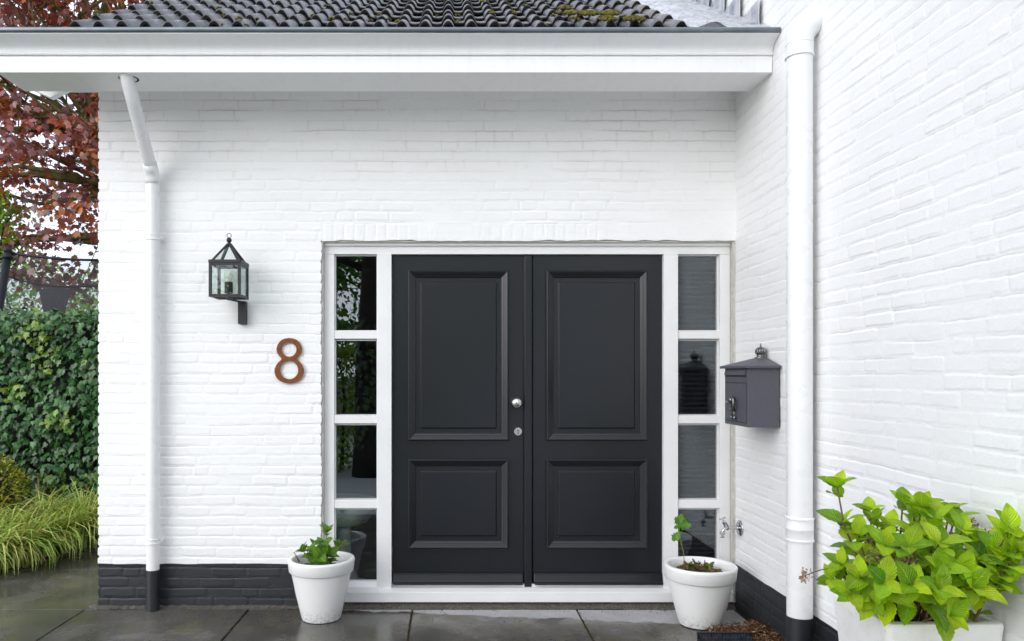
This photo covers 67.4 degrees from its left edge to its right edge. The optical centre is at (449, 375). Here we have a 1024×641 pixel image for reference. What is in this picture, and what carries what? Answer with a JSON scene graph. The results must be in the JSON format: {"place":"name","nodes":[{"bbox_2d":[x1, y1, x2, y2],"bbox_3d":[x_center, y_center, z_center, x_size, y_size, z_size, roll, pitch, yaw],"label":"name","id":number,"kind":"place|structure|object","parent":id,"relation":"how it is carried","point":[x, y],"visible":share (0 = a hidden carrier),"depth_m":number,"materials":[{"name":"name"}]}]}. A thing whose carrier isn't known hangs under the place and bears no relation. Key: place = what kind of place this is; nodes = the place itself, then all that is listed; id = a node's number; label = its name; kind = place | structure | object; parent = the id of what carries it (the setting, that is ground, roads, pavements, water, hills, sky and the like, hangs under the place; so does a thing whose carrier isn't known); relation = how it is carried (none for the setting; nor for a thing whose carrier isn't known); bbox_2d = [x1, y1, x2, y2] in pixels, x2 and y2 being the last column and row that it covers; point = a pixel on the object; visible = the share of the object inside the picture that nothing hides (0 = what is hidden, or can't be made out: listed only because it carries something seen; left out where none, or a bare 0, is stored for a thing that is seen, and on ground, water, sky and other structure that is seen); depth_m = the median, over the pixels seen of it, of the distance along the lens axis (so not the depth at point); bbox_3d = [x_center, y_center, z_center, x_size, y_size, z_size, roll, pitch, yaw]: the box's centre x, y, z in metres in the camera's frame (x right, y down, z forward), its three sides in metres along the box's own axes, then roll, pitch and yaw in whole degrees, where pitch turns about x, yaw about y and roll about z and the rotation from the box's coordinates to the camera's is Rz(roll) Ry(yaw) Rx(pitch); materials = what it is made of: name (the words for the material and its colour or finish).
{"place":"outdoors","nodes":[
{"label":"outdoors","id":0,"kind":"place"},
{"bbox_2d":[0,479,98,576],"bbox_3d":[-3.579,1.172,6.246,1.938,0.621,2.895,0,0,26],"label":"sedge grass","id":1,"kind":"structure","parent":0,"point":[41,529],"depth_m":6.12,"materials":[{"name":"green plant"}]},
{"bbox_2d":[0,453,32,520],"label":"yew shrub","id":2,"kind":"object","parent":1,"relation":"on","point":[7,482],"visible":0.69,"depth_m":6.51,"materials":[{"name":"green plant"}]},
{"bbox_2d":[0,0,133,321],"label":"sky","id":3,"kind":"structure","parent":0,"point":[82,251],"materials":[{"name":"white"}]},
{"bbox_2d":[0,547,761,640],"bbox_3d":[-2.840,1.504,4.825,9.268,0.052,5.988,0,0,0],"label":"paving","id":4,"kind":"structure","parent":0,"point":[37,603],"depth_m":4.57,"materials":[{"name":"grey stone"}]},
{"bbox_2d":[0,186,40,272],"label":"green tree","id":5,"kind":"object","parent":4,"relation":"on","point":[8,212],"visible":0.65,"depth_m":13.54,"materials":[{"name":"green plant"}]},
{"bbox_2d":[0,247,98,312],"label":"trampoline","id":6,"kind":"object","parent":4,"relation":"on","point":[51,299],"visible":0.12,"depth_m":10.49,"materials":[{"name":"grey"}]},
{"bbox_2d":[0,250,98,321],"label":"green tree","id":7,"kind":"object","parent":4,"relation":"on","point":[76,302],"visible":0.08,"depth_m":22.39,"materials":[{"name":"green plant"}]},
{"bbox_2d":[0,307,98,509],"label":"ivy hedge","id":8,"kind":"object","parent":4,"relation":"on","point":[49,403],"visible":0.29,"depth_m":7.07,"materials":[{"name":"green plant"}]},
{"bbox_2d":[0,0,145,311],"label":"copper maple tree","id":9,"kind":"object","parent":4,"relation":"on","point":[73,130],"visible":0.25,"depth_m":13.31,"materials":[{"name":"red plant"}]},
{"bbox_2d":[36,608,592,640],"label":"joint debris","id":10,"kind":"object","parent":4,"relation":"on","point":[247,609],"visible":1,"depth_m":4.55,"materials":[{"name":"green plant"}]},
{"bbox_2d":[287,551,354,623],"bbox_3d":[-0.781,1.294,4.650,0.405,0.365,0.405,0,0,0],"label":"flower pot","id":11,"kind":"object","parent":4,"relation":"on","point":[320,591],"visible":0.91,"depth_m":4.52,"materials":[{"name":"white ceramic"}]},
{"bbox_2d":[294,522,349,564],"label":"potted shoots","id":12,"kind":"object","parent":11,"relation":"in","point":[322,551],"visible":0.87,"depth_m":4.60,"materials":[{"name":"plant"}]},
{"bbox_2d":[89,602,735,610],"bbox_3d":[-0.244,1.482,4.841,4.112,0.076,0.073,0,0,0],"label":"sand strip","id":13,"kind":"object","parent":4,"relation":"on","point":[663,606],"visible":0.79,"depth_m":4.85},
{"bbox_2d":[97,607,727,638],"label":"leaf crumbs","id":14,"kind":"object","parent":4,"relation":"on","point":[373,610],"visible":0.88,"depth_m":4.78,"materials":[{"name":"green plant"}]},
{"bbox_2d":[0,0,1023,640],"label":"house","id":15,"kind":"structure","parent":4,"relation":"on","point":[462,234],"depth_m":4.87,"materials":[{"name":"white brick"}]},
{"bbox_2d":[119,68,164,611],"bbox_3d":[-1.861,-0.151,4.585,0.103,3.263,0.568,0,0,0],"label":"downpipe","id":16,"kind":"object","parent":15,"relation":"attached to","point":[153,238],"visible":0.99,"depth_m":4.77,"materials":[{"name":"white plastic"}]},
{"bbox_2d":[208,233,248,324],"bbox_3d":[-1.355,-0.598,4.729,0.198,0.550,0.273,0,0,0],"label":"wall lantern","id":17,"kind":"object","parent":15,"relation":"attached to","point":[236,263],"depth_m":4.68,"materials":[{"name":"black metal"}]},
{"bbox_2d":[274,338,303,383],"bbox_3d":[-1.019,-0.092,4.858,0.187,0.290,0.020,0,0,0],"label":"house number","id":18,"kind":"object","parent":15,"relation":"attached to","point":[293,358],"visible":1,"depth_m":4.85,"materials":[{"name":"metal"}]},
{"bbox_2d":[336,493,375,578],"bbox_3d":[-0.755,1.157,5.282,0.510,0.605,0.505,0,0,0],"label":"pedestal table","id":19,"kind":"object","parent":15,"relation":"in","point":[347,520],"visible":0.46,"depth_m":5.19,"materials":[{"name":"white paint"}]},
{"bbox_2d":[393,255,522,584],"bbox_3d":[0.053,0.287,4.929,0.845,2.130,0.136,0,0,0],"label":"door leaf","id":20,"kind":"structure","parent":15,"relation":"in","point":[458,319],"depth_m":4.94,"materials":[{"name":"paint"}]},
{"bbox_2d":[532,255,662,584],"bbox_3d":[0.959,0.287,4.952,0.835,2.130,0.090,0,0,0],"label":"door leaf","id":21,"kind":"structure","parent":15,"relation":"in","point":[597,319],"depth_m":4.94,"materials":[{"name":"paint"}]},
{"bbox_2d":[678,256,714,557],"bbox_3d":[1.605,0.238,5.062,0.380,2.086,0.035,0,0,0],"label":"window blind","id":22,"kind":"object","parent":15,"relation":"hanging from","point":[697,456],"depth_m":5.06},
{"bbox_2d":[719,517,743,537],"bbox_3d":[1.758,0.953,4.785,0.137,0.128,0.100,0,0,0],"label":"garden tap","id":23,"kind":"object","parent":15,"relation":"attached to","point":[739,527],"visible":1,"depth_m":4.78,"materials":[{"name":"silver metal"}]},
{"bbox_2d":[720,343,780,426],"bbox_3d":[1.707,0.052,4.375,0.218,0.469,0.390,0,0,0],"label":"mailbox","id":24,"kind":"object","parent":15,"relation":"attached to","point":[752,392],"visible":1,"depth_m":4.20,"materials":[{"name":"grey metal"}]},
{"bbox_2d":[725,383,745,422],"bbox_3d":[1.619,0.154,4.379,0.042,0.216,0.318,0,0,0],"label":"mailbox door","id":25,"kind":"structure","parent":24,"relation":"in","point":[735,393],"depth_m":4.35,"materials":[{"name":"grey metal"}]},
{"bbox_2d":[785,5,822,640],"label":"downpipe","id":26,"kind":"object","parent":15,"relation":"attached to","point":[804,30],"visible":1,"depth_m":3.74,"materials":[{"name":"white plastic"}]},
{"bbox_2d":[663,556,737,629],"bbox_3d":[1.491,1.300,4.547,0.423,0.351,0.423,0,0,0],"label":"flower pot","id":27,"kind":"object","parent":4,"relation":"on","point":[700,600],"visible":0.92,"depth_m":4.41,"materials":[{"name":"white ceramic"}]},
{"bbox_2d":[671,514,721,571],"bbox_3d":[1.486,1.016,4.547,0.353,0.392,0.344,0,0,0],"label":"oak seedling","id":28,"kind":"object","parent":27,"relation":"in","point":[681,522],"visible":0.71,"depth_m":4.53,"materials":[{"name":"plant"}]},
{"bbox_2d":[696,631,753,640],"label":"boot scraper","id":29,"kind":"object","parent":4,"relation":"on","point":[724,635],"visible":1,"depth_m":4.21,"materials":[{"name":"black plastic"}]},
{"bbox_2d":[703,619,782,640],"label":"bark litter","id":30,"kind":"object","parent":4,"relation":"on","point":[754,627],"visible":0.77,"depth_m":4.32,"materials":[{"name":"brown wood"}]},
{"bbox_2d":[833,593,1003,640],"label":"planter","id":31,"kind":"object","parent":4,"relation":"on","point":[851,626],"visible":0.47,"depth_m":2.50,"materials":[{"name":"concrete"}]},
{"bbox_2d":[798,470,1023,640],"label":"hydrangea","id":32,"kind":"object","parent":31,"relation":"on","point":[950,577],"visible":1,"depth_m":2.45,"materials":[{"name":"green plant"}]}
]}

